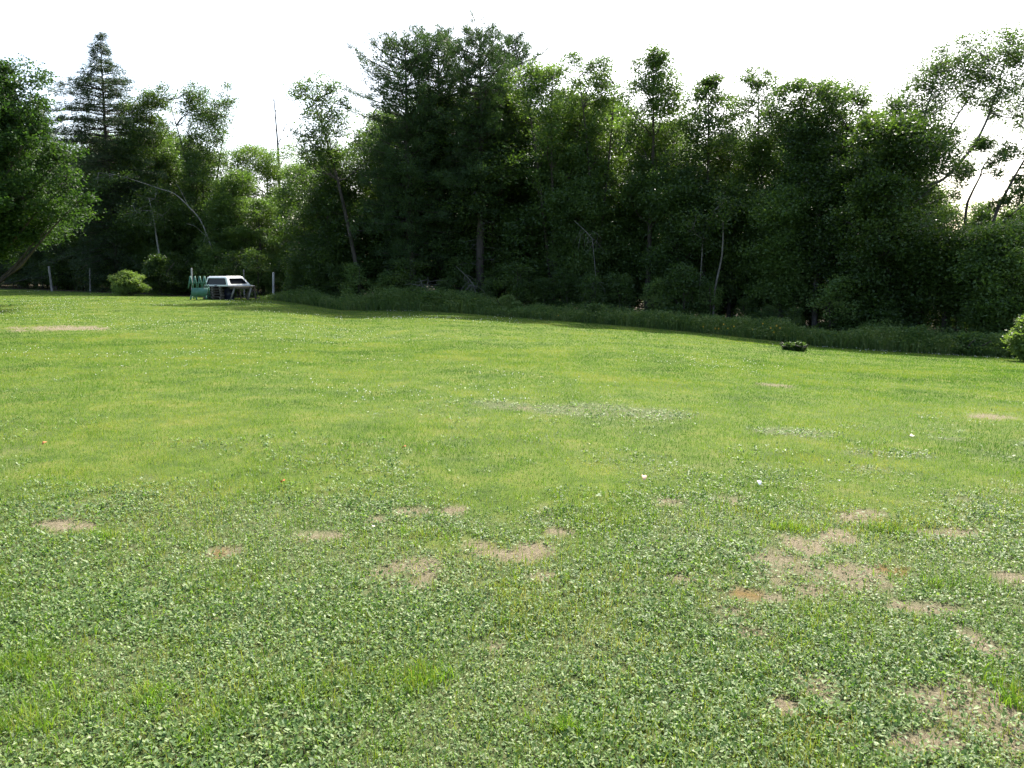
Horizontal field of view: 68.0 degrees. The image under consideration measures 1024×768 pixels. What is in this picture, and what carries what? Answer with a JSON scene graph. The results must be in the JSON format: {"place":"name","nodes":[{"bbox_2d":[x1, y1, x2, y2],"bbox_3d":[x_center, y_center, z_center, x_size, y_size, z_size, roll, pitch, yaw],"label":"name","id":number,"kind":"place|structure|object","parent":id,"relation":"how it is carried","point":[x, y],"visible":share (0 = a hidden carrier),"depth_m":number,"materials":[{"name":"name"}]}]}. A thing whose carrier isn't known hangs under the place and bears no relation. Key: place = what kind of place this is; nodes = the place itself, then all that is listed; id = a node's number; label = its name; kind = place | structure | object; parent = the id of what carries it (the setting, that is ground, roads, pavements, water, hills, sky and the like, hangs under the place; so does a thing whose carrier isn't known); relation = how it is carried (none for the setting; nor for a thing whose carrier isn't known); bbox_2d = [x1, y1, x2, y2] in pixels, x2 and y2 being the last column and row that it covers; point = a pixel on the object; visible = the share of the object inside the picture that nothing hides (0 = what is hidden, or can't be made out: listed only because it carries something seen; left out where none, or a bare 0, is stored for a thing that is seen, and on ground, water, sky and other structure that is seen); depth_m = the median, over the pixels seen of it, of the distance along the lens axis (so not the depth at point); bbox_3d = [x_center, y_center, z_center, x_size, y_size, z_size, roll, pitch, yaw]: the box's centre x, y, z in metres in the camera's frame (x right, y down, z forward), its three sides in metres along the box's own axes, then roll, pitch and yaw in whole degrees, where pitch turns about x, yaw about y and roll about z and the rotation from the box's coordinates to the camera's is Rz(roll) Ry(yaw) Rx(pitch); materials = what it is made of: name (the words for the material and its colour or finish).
{"place":"outdoors","nodes":[
{"label":"outdoors","id":0,"kind":"place"},
{"bbox_2d":[2,291,998,403],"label":"clover flowers","id":1,"kind":"object","parent":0,"point":[330,342],"visible":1,"depth_m":20.35,"materials":[{"name":"white plant"}]},
{"bbox_2d":[0,280,1023,767],"bbox_3d":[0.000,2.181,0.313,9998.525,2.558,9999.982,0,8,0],"label":"ground","id":2,"kind":"structure","parent":0,"point":[466,474],"depth_m":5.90,"materials":[{"name":"green plant"}]},
{"bbox_2d":[0,103,88,288],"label":"spruce tree","id":3,"kind":"object","parent":2,"relation":"on","point":[36,271],"visible":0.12,"depth_m":56.22,"materials":[{"name":"green plant"}]},
{"bbox_2d":[0,53,106,282],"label":"leafy tree","id":4,"kind":"object","parent":2,"relation":"on","point":[24,184],"visible":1,"depth_m":29.84,"materials":[{"name":"green plant"}]},
{"bbox_2d":[39,251,72,289],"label":"shrub","id":5,"kind":"object","parent":2,"relation":"on","point":[57,284],"visible":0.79,"depth_m":55.85,"materials":[{"name":"green plant"}]},
{"bbox_2d":[48,144,134,287],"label":"leafy tree","id":6,"kind":"object","parent":2,"relation":"on","point":[74,241],"visible":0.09,"depth_m":54.92,"materials":[{"name":"green plant"}]},
{"bbox_2d":[29,29,198,291],"bbox_3d":[-27.318,-15.126,53.766,11.890,18.698,10.919,0,8,0],"label":"spruce tree","id":7,"kind":"object","parent":2,"relation":"on","point":[106,84],"visible":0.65,"depth_m":52.13,"materials":[{"name":"green plant"}]},
{"bbox_2d":[107,270,151,295],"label":"shrub","id":8,"kind":"object","parent":2,"relation":"on","point":[125,282],"visible":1,"depth_m":45.52,"materials":[{"name":"green plant"}]},
{"bbox_2d":[83,80,191,271],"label":"leafy tree","id":9,"kind":"object","parent":2,"relation":"on","point":[147,101],"visible":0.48,"depth_m":52.42,"materials":[{"name":"green plant"}]},
{"bbox_2d":[110,177,186,253],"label":"birch tree","id":10,"kind":"object","parent":2,"relation":"on","point":[154,211],"visible":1,"depth_m":49.91,"materials":[{"name":"green plant"}]},
{"bbox_2d":[82,168,220,248],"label":"birch tree","id":11,"kind":"object","parent":2,"relation":"on","point":[113,179],"visible":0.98,"depth_m":50.05,"materials":[{"name":"green plant"}]},
{"bbox_2d":[114,147,192,273],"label":"leafy tree","id":12,"kind":"object","parent":2,"relation":"on","point":[169,154],"visible":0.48,"depth_m":52.58,"materials":[{"name":"green plant"}]},
{"bbox_2d":[141,253,182,295],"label":"shrub","id":13,"kind":"object","parent":2,"relation":"on","point":[157,277],"visible":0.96,"depth_m":47.61,"materials":[{"name":"green plant"}]},
{"bbox_2d":[155,249,196,294],"bbox_3d":[-22.397,-7.251,50.407,3.094,3.393,3.114,-3,9,-21],"label":"shrub","id":14,"kind":"object","parent":2,"relation":"on","point":[178,266],"visible":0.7,"depth_m":50.20,"materials":[{"name":"green plant"}]},
{"bbox_2d":[188,276,210,299],"bbox_3d":[-16.864,-5.191,41.115,1.233,1.305,1.010,0,8,0],"label":"feed rack","id":15,"kind":"object","parent":2,"relation":"on","point":[197,291],"visible":0.94,"depth_m":40.64,"materials":[{"name":"green metal"}]},
{"bbox_2d":[161,146,240,285],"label":"leafy tree","id":16,"kind":"object","parent":2,"relation":"on","point":[189,194],"visible":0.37,"depth_m":52.13,"materials":[{"name":"green plant"}]},
{"bbox_2d":[163,79,254,262],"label":"leafy tree","id":17,"kind":"object","parent":2,"relation":"on","point":[204,114],"visible":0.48,"depth_m":52.66,"materials":[{"name":"green plant"}]},
{"bbox_2d":[185,243,235,293],"bbox_3d":[-19.712,-7.353,50.382,3.208,3.964,3.320,2,9,15],"label":"shrub","id":18,"kind":"object","parent":2,"relation":"on","point":[211,253],"visible":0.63,"depth_m":49.97,"materials":[{"name":"green plant"}]},
{"bbox_2d":[186,166,270,275],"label":"leafy tree","id":19,"kind":"object","parent":2,"relation":"on","point":[224,202],"visible":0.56,"depth_m":51.18,"materials":[{"name":"green plant"}]},
{"bbox_2d":[212,249,258,296],"bbox_3d":[-17.444,-6.956,48.803,3.167,3.506,2.423,3,9,19],"label":"shrub","id":20,"kind":"object","parent":2,"relation":"on","point":[235,265],"visible":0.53,"depth_m":48.44,"materials":[{"name":"green plant"}]},
{"bbox_2d":[218,195,288,295],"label":"leafy tree","id":21,"kind":"object","parent":2,"relation":"on","point":[257,210],"visible":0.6,"depth_m":50.62,"materials":[{"name":"green plant"}]},
{"bbox_2d":[235,246,271,296],"bbox_3d":[-16.475,-6.977,48.616,3.094,3.695,2.990,2,9,14],"label":"shrub","id":22,"kind":"object","parent":2,"relation":"on","point":[257,261],"visible":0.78,"depth_m":48.34,"materials":[{"name":"green plant"}]},
{"bbox_2d":[221,140,313,244],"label":"leafy tree","id":23,"kind":"object","parent":2,"relation":"on","point":[261,157],"visible":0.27,"depth_m":55.46,"materials":[{"name":"green plant"}]},
{"bbox_2d":[260,266,286,294],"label":"shrub","id":24,"kind":"object","parent":2,"relation":"on","point":[277,283],"visible":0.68,"depth_m":48.25,"materials":[{"name":"green plant"}]},
{"bbox_2d":[261,161,318,286],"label":"leafy tree","id":25,"kind":"object","parent":2,"relation":"on","point":[290,171],"visible":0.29,"depth_m":48.89,"materials":[{"name":"green plant"}]},
{"bbox_2d":[280,266,307,295],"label":"shrub","id":26,"kind":"object","parent":2,"relation":"on","point":[291,284],"visible":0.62,"depth_m":44.79,"materials":[{"name":"green plant"}]},
{"bbox_2d":[269,167,378,291],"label":"leafy tree","id":27,"kind":"object","parent":2,"relation":"on","point":[313,243],"visible":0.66,"depth_m":44.15,"materials":[{"name":"green plant"}]},
{"bbox_2d":[283,70,382,298],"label":"leafy tree","id":28,"kind":"object","parent":2,"relation":"on","point":[324,151],"visible":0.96,"depth_m":42.25,"materials":[{"name":"green plant"}]},
{"bbox_2d":[289,143,376,292],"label":"leafy tree","id":29,"kind":"object","parent":2,"relation":"on","point":[336,191],"visible":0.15,"depth_m":44.99,"materials":[{"name":"green plant"}]},
{"bbox_2d":[319,261,353,298],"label":"shrub","id":30,"kind":"object","parent":2,"relation":"on","point":[334,273],"visible":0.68,"depth_m":43.40,"materials":[{"name":"green plant"}]},
{"bbox_2d":[332,262,374,298],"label":"shrub","id":31,"kind":"object","parent":2,"relation":"on","point":[357,275],"visible":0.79,"depth_m":42.49,"materials":[{"name":"green plant"}]},
{"bbox_2d":[336,108,411,293],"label":"leafy tree","id":32,"kind":"object","parent":2,"relation":"on","point":[371,125],"visible":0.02,"depth_m":48.87,"materials":[{"name":"green plant"}]},
{"bbox_2d":[330,186,421,295],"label":"leafy tree","id":33,"kind":"object","parent":2,"relation":"on","point":[365,239],"visible":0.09,"depth_m":45.24,"materials":[{"name":"green plant"}]},
{"bbox_2d":[329,110,435,292],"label":"leafy tree","id":34,"kind":"object","parent":2,"relation":"on","point":[370,267],"visible":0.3,"depth_m":43.68,"materials":[{"name":"green plant"}]},
{"bbox_2d":[383,255,429,294],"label":"shrub","id":35,"kind":"object","parent":2,"relation":"on","point":[407,265],"visible":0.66,"depth_m":41.24,"materials":[{"name":"green plant"}]},
{"bbox_2d":[336,23,477,284],"bbox_3d":[-5.876,-11.933,42.694,7.458,15.322,7.406,-4,9,-23],"label":"pine tree","id":36,"kind":"object","parent":2,"relation":"on","point":[396,86],"visible":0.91,"depth_m":41.67,"materials":[{"name":"green plant"}]},
{"bbox_2d":[372,86,489,288],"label":"leafy tree","id":37,"kind":"object","parent":2,"relation":"on","point":[427,273],"visible":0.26,"depth_m":43.29,"materials":[{"name":"green plant"}]},
{"bbox_2d":[412,290,455,310],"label":"shrub","id":38,"kind":"object","parent":2,"relation":"on","point":[432,295],"visible":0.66,"depth_m":38.82,"materials":[{"name":"green plant"}]},
{"bbox_2d":[382,19,490,290],"bbox_3d":[-4.347,-12.471,43.871,6.459,15.986,7.113,5,10,28],"label":"pine tree","id":39,"kind":"object","parent":2,"relation":"on","point":[444,168],"visible":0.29,"depth_m":42.53,"materials":[{"name":"green plant"}]},
{"bbox_2d":[428,216,509,297],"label":"leafy tree","id":40,"kind":"object","parent":2,"relation":"on","point":[457,236],"visible":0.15,"depth_m":43.97,"materials":[{"name":"green plant"}]},
{"bbox_2d":[428,10,537,292],"bbox_3d":[-1.749,-12.089,42.223,5.566,15.858,6.584,4,9,27],"label":"pine tree","id":41,"kind":"object","parent":2,"relation":"on","point":[490,88],"visible":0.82,"depth_m":41.02,"materials":[{"name":"green plant"}]},
{"bbox_2d":[426,89,567,297],"bbox_3d":[-0.766,-10.644,43.126,8.175,12.746,8.274,-2,9,-16],"label":"leafy tree","id":42,"kind":"object","parent":2,"relation":"on","point":[495,175],"visible":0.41,"depth_m":41.72,"materials":[{"name":"green plant"}]},
{"bbox_2d":[458,28,550,294],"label":"pine tree","id":43,"kind":"object","parent":2,"relation":"on","point":[518,43],"visible":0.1,"depth_m":44.22,"materials":[{"name":"green plant"}]},
{"bbox_2d":[0,466,1022,767],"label":"seed stalks","id":44,"kind":"object","parent":2,"relation":"on","point":[514,626],"visible":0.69,"depth_m":3.55,"materials":[{"name":"green plant"}]},
{"bbox_2d":[0,451,1023,609],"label":"weeds","id":45,"kind":"object","parent":2,"relation":"on","point":[590,586],"visible":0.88,"depth_m":4.56,"materials":[{"name":"green plant"}]},
{"bbox_2d":[0,289,1023,373],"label":"grass","id":46,"kind":"structure","parent":2,"relation":"on","point":[871,352],"depth_m":24.41,"materials":[{"name":"green plant"}]},
{"bbox_2d":[0,511,1023,767],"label":"grass tufts","id":47,"kind":"object","parent":2,"relation":"on","point":[562,717],"visible":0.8,"depth_m":2.92,"materials":[{"name":"green plant"}]},
{"bbox_2d":[0,585,1023,767],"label":"weeds","id":48,"kind":"object","parent":2,"relation":"on","point":[724,744],"visible":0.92,"depth_m":3.01,"materials":[{"name":"green plant"}]},
{"bbox_2d":[0,373,1023,470],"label":"weeds","id":49,"kind":"object","parent":2,"relation":"on","point":[649,415],"visible":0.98,"depth_m":8.27,"materials":[{"name":"green plant"}]},
{"bbox_2d":[492,259,543,304],"bbox_3d":[0.477,-4.939,39.848,2.908,3.218,2.224,5,10,33],"label":"shrub","id":50,"kind":"object","parent":2,"relation":"on","point":[514,271],"visible":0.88,"depth_m":39.57,"materials":[{"name":"green plant"}]},
{"bbox_2d":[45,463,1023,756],"bbox_3d":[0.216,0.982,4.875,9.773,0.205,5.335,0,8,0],"label":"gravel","id":51,"kind":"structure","parent":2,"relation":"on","point":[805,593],"depth_m":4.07,"materials":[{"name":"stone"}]},
{"bbox_2d":[468,105,608,301],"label":"leafy tree","id":52,"kind":"object","parent":2,"relation":"on","point":[538,212],"visible":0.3,"depth_m":41.45,"materials":[{"name":"green plant"}]},
{"bbox_2d":[529,276,558,305],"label":"shrub","id":53,"kind":"object","parent":2,"relation":"on","point":[544,285],"visible":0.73,"depth_m":39.92,"materials":[{"name":"green plant"}]},
{"bbox_2d":[496,48,617,305],"bbox_3d":[2.414,-10.656,40.782,6.621,13.829,5.305,0,8,0],"label":"leafy tree","id":54,"kind":"object","parent":2,"relation":"on","point":[537,75],"visible":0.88,"depth_m":39.64,"materials":[{"name":"green plant"}]},
{"bbox_2d":[545,267,582,306],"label":"shrub","id":55,"kind":"object","parent":2,"relation":"on","point":[564,282],"visible":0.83,"depth_m":39.48,"materials":[{"name":"green plant"}]},
{"bbox_2d":[534,172,642,305],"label":"leafy tree","id":56,"kind":"object","parent":2,"relation":"on","point":[574,201],"visible":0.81,"depth_m":39.47,"materials":[{"name":"green plant"}]},
{"bbox_2d":[574,273,614,307],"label":"shrub","id":57,"kind":"object","parent":2,"relation":"on","point":[584,283],"visible":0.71,"depth_m":38.15,"materials":[{"name":"green plant"}]},
{"bbox_2d":[539,101,658,275],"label":"leafy tree","id":58,"kind":"object","parent":2,"relation":"on","point":[620,150],"visible":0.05,"depth_m":41.38,"materials":[{"name":"green plant"}]},
{"bbox_2d":[563,53,636,276],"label":"leafy tree","id":59,"kind":"object","parent":2,"relation":"on","point":[598,101],"visible":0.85,"depth_m":39.08,"materials":[{"name":"green plant"}]},
{"bbox_2d":[577,96,655,306],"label":"leafy tree","id":60,"kind":"object","parent":2,"relation":"on","point":[621,115],"visible":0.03,"depth_m":44.63,"materials":[{"name":"green plant"}]},
{"bbox_2d":[598,270,638,309],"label":"shrub","id":61,"kind":"object","parent":2,"relation":"on","point":[619,286],"visible":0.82,"depth_m":37.81,"materials":[{"name":"green plant"}]},
{"bbox_2d":[597,184,667,310],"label":"leafy tree","id":62,"kind":"object","parent":2,"relation":"on","point":[630,221],"visible":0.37,"depth_m":40.36,"materials":[{"name":"green plant"}]},
{"bbox_2d":[257,284,1016,357],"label":"tall weeds","id":63,"kind":"object","parent":2,"relation":"on","point":[873,346],"visible":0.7,"depth_m":33.83,"materials":[{"name":"green plant"}]},
{"bbox_2d":[603,39,692,310],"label":"leafy tree","id":64,"kind":"object","parent":2,"relation":"on","point":[656,65],"visible":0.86,"depth_m":38.09,"materials":[{"name":"green plant"}]},
{"bbox_2d":[602,119,697,311],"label":"leafy tree","id":65,"kind":"object","parent":2,"relation":"on","point":[644,239],"visible":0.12,"depth_m":40.39,"materials":[{"name":"green plant"}]},
{"bbox_2d":[636,276,673,311],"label":"shrub","id":66,"kind":"object","parent":2,"relation":"on","point":[653,289],"visible":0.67,"depth_m":36.66,"materials":[{"name":"green plant"}]},
{"bbox_2d":[642,104,698,303],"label":"leafy tree","id":67,"kind":"object","parent":2,"relation":"on","point":[663,126],"visible":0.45,"depth_m":38.92,"materials":[{"name":"green plant"}]},
{"bbox_2d":[623,163,731,309],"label":"leafy tree","id":68,"kind":"object","parent":2,"relation":"on","point":[655,256],"visible":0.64,"depth_m":37.59,"materials":[{"name":"green plant"}]},
{"bbox_2d":[656,261,712,316],"bbox_3d":[8.234,-4.232,36.200,2.598,3.343,2.710,8,11,43],"label":"shrub","id":69,"kind":"object","parent":2,"relation":"on","point":[684,278],"visible":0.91,"depth_m":35.95,"materials":[{"name":"green plant"}]},
{"bbox_2d":[668,205,726,313],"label":"leafy tree","id":70,"kind":"object","parent":2,"relation":"on","point":[697,221],"visible":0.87,"depth_m":36.17,"materials":[{"name":"green plant"}]},
{"bbox_2d":[652,136,758,318],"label":"leafy tree","id":71,"kind":"object","parent":2,"relation":"on","point":[720,159],"visible":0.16,"depth_m":38.88,"materials":[{"name":"green plant"}]},
{"bbox_2d":[663,70,750,316],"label":"leafy tree","id":72,"kind":"object","parent":2,"relation":"on","point":[704,89],"visible":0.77,"depth_m":37.23,"materials":[{"name":"green plant"}]},
{"bbox_2d":[690,280,726,317],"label":"shrub","id":73,"kind":"object","parent":2,"relation":"on","point":[711,298],"visible":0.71,"depth_m":36.32,"materials":[{"name":"green plant"}]},
{"bbox_2d":[667,166,771,318],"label":"leafy tree","id":74,"kind":"object","parent":2,"relation":"on","point":[732,285],"visible":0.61,"depth_m":37.11,"materials":[{"name":"green plant"}]},
{"bbox_2d":[700,190,759,313],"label":"leafy tree","id":75,"kind":"object","parent":2,"relation":"on","point":[723,215],"visible":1,"depth_m":35.35,"materials":[{"name":"green plant"}]},
{"bbox_2d":[710,132,792,316],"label":"leafy tree","id":76,"kind":"object","parent":2,"relation":"on","point":[751,157],"visible":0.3,"depth_m":37.59,"materials":[{"name":"green plant"}]},
{"bbox_2d":[722,65,794,189],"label":"leafy tree","id":77,"kind":"object","parent":2,"relation":"on","point":[756,82],"visible":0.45,"depth_m":38.14,"materials":[{"name":"green plant"}]},
{"bbox_2d":[733,177,833,320],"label":"leafy tree","id":78,"kind":"object","parent":2,"relation":"on","point":[781,225],"visible":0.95,"depth_m":34.76,"materials":[{"name":"green plant"}]},
{"bbox_2d":[746,113,867,325],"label":"leafy tree","id":79,"kind":"object","parent":2,"relation":"on","point":[825,151],"visible":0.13,"depth_m":35.17,"materials":[{"name":"green plant"}]},
{"bbox_2d":[783,149,850,328],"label":"leafy tree","id":80,"kind":"object","parent":2,"relation":"on","point":[815,317],"visible":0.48,"depth_m":34.69,"materials":[{"name":"green plant"}]},
{"bbox_2d":[755,72,883,327],"bbox_3d":[14.627,-8.416,36.132,6.160,12.295,5.066,3,9,19],"label":"leafy tree","id":81,"kind":"object","parent":2,"relation":"on","point":[804,126],"visible":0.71,"depth_m":35.10,"materials":[{"name":"green plant"}]},
{"bbox_2d":[786,151,884,318],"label":"leafy tree","id":82,"kind":"object","parent":2,"relation":"on","point":[828,192],"visible":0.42,"depth_m":33.77,"materials":[{"name":"green plant"}]},
{"bbox_2d":[806,273,870,331],"bbox_3d":[13.922,-3.080,32.692,2.846,3.399,2.750,4,9,24],"label":"shrub","id":83,"kind":"object","parent":2,"relation":"on","point":[831,302],"visible":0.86,"depth_m":32.36,"materials":[{"name":"green plant"}]},
{"bbox_2d":[817,105,977,330],"bbox_3d":[16.345,-6.423,32.180,6.589,10.791,6.113,0,8,0],"label":"leafy tree","id":84,"kind":"object","parent":2,"relation":"on","point":[878,238],"visible":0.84,"depth_m":31.42,"materials":[{"name":"green plant"}]},
{"bbox_2d":[891,274,948,329],"bbox_3d":[17.080,-3.026,32.474,3.229,3.574,2.470,18,20,65],"label":"shrub","id":85,"kind":"object","parent":2,"relation":"on","point":[912,307],"visible":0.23,"depth_m":31.98,"materials":[{"name":"green plant"}]},
{"bbox_2d":[870,225,975,331],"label":"leafy tree","id":86,"kind":"object","parent":2,"relation":"on","point":[937,264],"visible":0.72,"depth_m":30.78,"materials":[{"name":"green plant"}]},
{"bbox_2d":[922,182,968,329],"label":"leafy tree","id":87,"kind":"object","parent":2,"relation":"on","point":[951,208],"visible":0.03,"depth_m":38.01,"materials":[{"name":"green plant"}]},
{"bbox_2d":[874,18,1023,326],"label":"leafy tree","id":88,"kind":"object","parent":2,"relation":"on","point":[1015,57],"visible":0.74,"depth_m":33.37,"materials":[{"name":"green plant"}]},
{"bbox_2d":[909,137,1023,331],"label":"leafy tree","id":89,"kind":"object","parent":2,"relation":"on","point":[1004,199],"visible":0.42,"depth_m":31.25,"materials":[{"name":"green plant"}]},
{"bbox_2d":[942,331,990,355],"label":"shrub","id":90,"kind":"object","parent":2,"relation":"on","point":[967,337],"visible":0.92,"depth_m":27.53,"materials":[{"name":"green plant"}]},
{"bbox_2d":[939,140,1017,233],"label":"leafy tree","id":91,"kind":"object","parent":2,"relation":"on","point":[1004,154],"visible":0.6,"depth_m":31.45,"materials":[{"name":"green plant"}]},
{"bbox_2d":[957,198,1004,228],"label":"leafy tree","id":92,"kind":"object","parent":2,"relation":"on","point":[984,214],"visible":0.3,"depth_m":42.59,"materials":[{"name":"green plant"}]},
{"bbox_2d":[941,214,1023,334],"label":"leafy tree","id":93,"kind":"object","parent":2,"relation":"on","point":[992,258],"visible":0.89,"depth_m":28.78,"materials":[{"name":"green plant"}]},
{"bbox_2d":[1000,314,1023,360],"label":"shrub","id":94,"kind":"object","parent":2,"relation":"on","point":[1015,336],"visible":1,"depth_m":23.83,"materials":[{"name":"green plant"}]},
{"bbox_2d":[0,332,1023,444],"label":"grass","id":95,"kind":"structure","parent":0,"point":[652,380],"depth_m":12.21,"materials":[{"name":"green plant"}]},
{"bbox_2d":[0,0,1023,231],"label":"sky","id":96,"kind":"structure","parent":0,"point":[259,46],"materials":[{"name":"white"}]},
{"bbox_3d":[-16.361,-5.048,41.990,1.020,0.135,0.950,1,8,5],"label":"pallet","id":97,"kind":"object","parent":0,"visible":0},
{"bbox_2d":[207,289,223,291],"bbox_3d":[-16.345,-5.188,41.969,1.020,0.135,0.950,1,8,7],"label":"pallet","id":98,"kind":"object","parent":97,"relation":"on","point":[216,290],"visible":0.62,"depth_m":41.52,"materials":[{"name":"brown wood"}]},
{"bbox_2d":[203,286,228,288],"bbox_3d":[-16.349,-5.327,41.949,1.020,0.135,0.950,1,8,7],"label":"pallet","id":99,"kind":"object","parent":98,"relation":"on","point":[216,287],"visible":0.83,"depth_m":41.63,"materials":[{"name":"brown wood"}]},
{"bbox_2d":[206,276,254,285],"bbox_3d":[-15.782,-5.749,42.391,1.660,0.544,2.130,4,9,23],"label":"truck cap","id":100,"kind":"object","parent":99,"relation":"on","point":[226,281],"visible":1,"depth_m":41.64,"materials":[{"name":"white"}]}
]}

